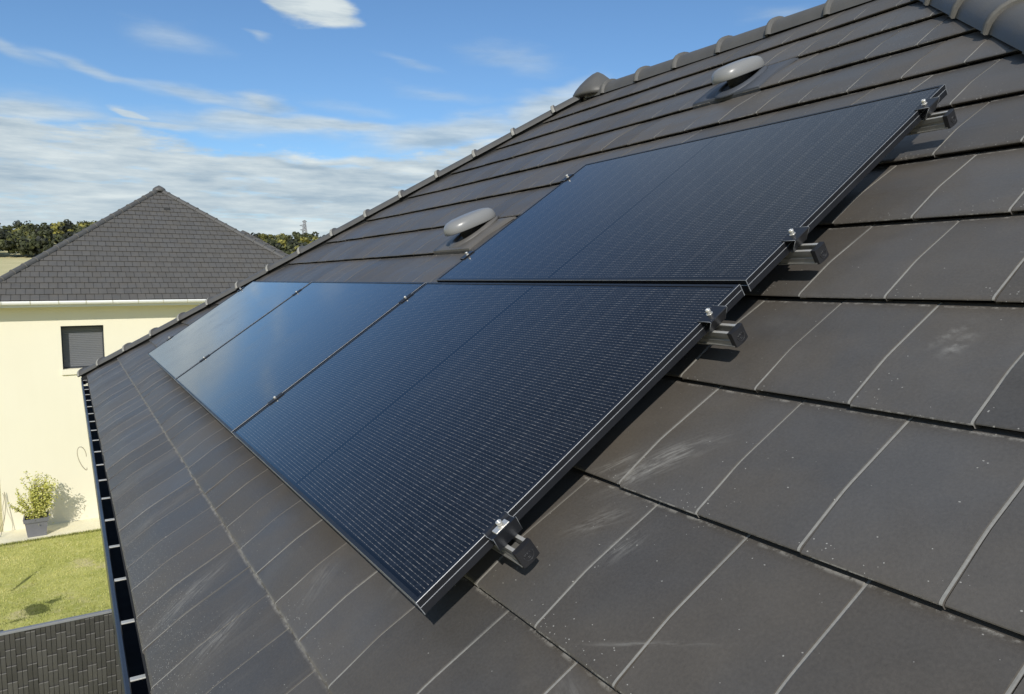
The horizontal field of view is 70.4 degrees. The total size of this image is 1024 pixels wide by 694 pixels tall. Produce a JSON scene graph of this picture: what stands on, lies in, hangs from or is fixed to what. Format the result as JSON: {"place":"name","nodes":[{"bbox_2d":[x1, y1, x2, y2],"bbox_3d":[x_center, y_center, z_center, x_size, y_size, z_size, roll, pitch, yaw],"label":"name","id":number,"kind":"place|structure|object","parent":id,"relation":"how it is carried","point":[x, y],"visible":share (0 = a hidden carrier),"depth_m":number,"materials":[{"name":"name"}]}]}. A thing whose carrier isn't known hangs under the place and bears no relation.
{"place":"outdoors","nodes":[
{"label":"outdoors","id":0,"kind":"place"},
{"bbox_2d":[0,243,55,531],"bbox_3d":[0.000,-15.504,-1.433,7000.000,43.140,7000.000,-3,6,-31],"label":"ground","id":1,"kind":"structure","parent":0,"point":[9,261],"depth_m":199.91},
{"bbox_2d":[0,185,288,530],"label":"neighbour house","id":2,"kind":"structure","parent":1,"relation":"on","point":[133,271],"depth_m":18.07,"materials":[{"name":"paint"}]},
{"bbox_2d":[61,325,104,374],"bbox_3d":[-10.646,0.058,18.015,0.970,1.194,0.334,-3,6,-31],"label":"window","id":3,"kind":"structure","parent":2,"relation":"in","point":[82,346],"depth_m":18.09,"materials":[{"name":"metal"}]},
{"bbox_2d":[0,219,323,255],"bbox_3d":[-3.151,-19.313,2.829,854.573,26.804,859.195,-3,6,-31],"label":"wood","id":4,"kind":"object","parent":1,"relation":"on","point":[28,239],"visible":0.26,"depth_m":252.14,"materials":[{"name":"green plant"}]},
{"bbox_2d":[300,220,306,233],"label":"pylon","id":5,"kind":"object","parent":1,"relation":"on","point":[304,228],"visible":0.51,"depth_m":589.38,"materials":[{"name":"metal"}]},
{"bbox_2d":[77,0,1023,693],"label":"house","id":6,"kind":"structure","parent":1,"relation":"on","point":[813,482],"depth_m":1.55,"materials":[{"name":"tile"}]},
{"bbox_2d":[166,336,538,567],"bbox_3d":[-1.327,0.155,3.654,0.212,0.093,5.363,-3,6,-31],"label":"mounting rail","id":7,"kind":"object","parent":6,"relation":"attached to","point":[503,529],"visible":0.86,"depth_m":1.37,"materials":[{"name":"metal"}]},
{"bbox_2d":[147,281,310,379],"bbox_3d":[-2.079,-0.170,5.201,1.007,0.032,1.724,-41,24,-22],"label":"solar panel","id":8,"kind":"object","parent":7,"relation":"attached to","point":[183,351],"visible":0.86,"depth_m":5.04,"materials":[{"name":"blue glass"}]},
{"bbox_2d":[175,282,425,432],"bbox_3d":[-1.171,-0.033,3.721,1.007,0.032,1.724,-41,24,-22],"label":"solar panel","id":9,"kind":"object","parent":7,"relation":"attached to","point":[241,379],"visible":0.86,"depth_m":3.49,"materials":[{"name":"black glass"}]},
{"bbox_2d":[232,282,744,613],"bbox_3d":[-0.263,0.104,2.240,1.007,0.032,1.724,-41,24,-22],"label":"solar panel","id":10,"kind":"object","parent":7,"relation":"attached to","point":[414,446],"visible":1,"depth_m":1.85,"materials":[{"name":"black glass"}]},
{"bbox_2d":[433,208,516,254],"bbox_3d":[-0.237,-0.669,4.008,0.352,0.160,0.444,-41,24,-22],"label":"roof vent","id":11,"kind":"object","parent":6,"relation":"on","point":[469,231],"visible":1,"depth_m":3.93,"materials":[{"name":"plastic"}]},
{"bbox_2d":[237,287,747,347],"bbox_3d":[-0.851,-0.258,3.909,0.212,0.093,5.363,-3,6,-31],"label":"mounting rail","id":12,"kind":"object","parent":6,"relation":"attached to","point":[718,333],"visible":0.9,"depth_m":1.63,"materials":[{"name":"metal"}]},
{"bbox_2d":[460,226,828,264],"bbox_3d":[0.304,-0.317,2.525,0.209,0.092,1.829,-3,6,-31],"label":"mounting rail","id":13,"kind":"object","parent":6,"relation":"attached to","point":[799,253],"visible":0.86,"depth_m":1.75,"materials":[{"name":"metal"}]},
{"bbox_2d":[436,84,947,290],"bbox_3d":[0.458,-0.504,2.590,0.972,0.032,1.674,-41,24,-22],"label":"solar panel","id":14,"kind":"object","parent":13,"relation":"attached to","point":[733,207],"visible":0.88,"depth_m":2.27,"materials":[{"name":"black glass"}]},
{"bbox_2d":[693,56,798,108],"bbox_3d":[1.172,-1.412,3.744,0.366,0.160,0.444,-41,24,-22],"label":"roof vent","id":15,"kind":"object","parent":6,"relation":"on","point":[737,78],"visible":1,"depth_m":3.66,"materials":[{"name":"plastic"}]},
{"bbox_2d":[560,97,956,182],"bbox_3d":[0.764,-0.714,2.770,0.209,0.092,1.829,-3,6,-31],"label":"mounting rail","id":16,"kind":"object","parent":6,"relation":"attached to","point":[929,122],"visible":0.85,"depth_m":2.00,"materials":[{"name":"metal"}]},
{"bbox_2d":[0,517,100,544],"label":"path","id":17,"kind":"structure","parent":0,"point":[91,524],"depth_m":17.41,"materials":[{"name":"beige concrete"}]},
{"bbox_2d":[0,492,5,536],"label":"cable","id":18,"kind":"object","parent":17,"relation":"on","point":[3,512],"visible":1,"depth_m":17.19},
{"bbox_2d":[7,471,59,537],"bbox_3d":[-11.203,3.638,17.133,1.007,1.580,0.857,0,5,-4],"label":"potted shrub","id":19,"kind":"object","parent":17,"relation":"on","point":[35,522],"visible":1,"depth_m":17.02,"materials":[{"name":"green plant"}]},
{"bbox_2d":[0,528,110,630],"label":"lawn","id":20,"kind":"structure","parent":0,"point":[60,580],"depth_m":14.53,"materials":[{"name":"green plant"}]},
{"bbox_2d":[0,609,122,693],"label":"paved patio","id":21,"kind":"structure","parent":20,"relation":"on","point":[78,654],"depth_m":9.03,"materials":[{"name":"stone"}]},
{"bbox_2d":[0,0,826,240],"label":"sky","id":22,"kind":"structure","parent":0,"point":[267,117],"materials":[{"name":"blue"}]}
]}

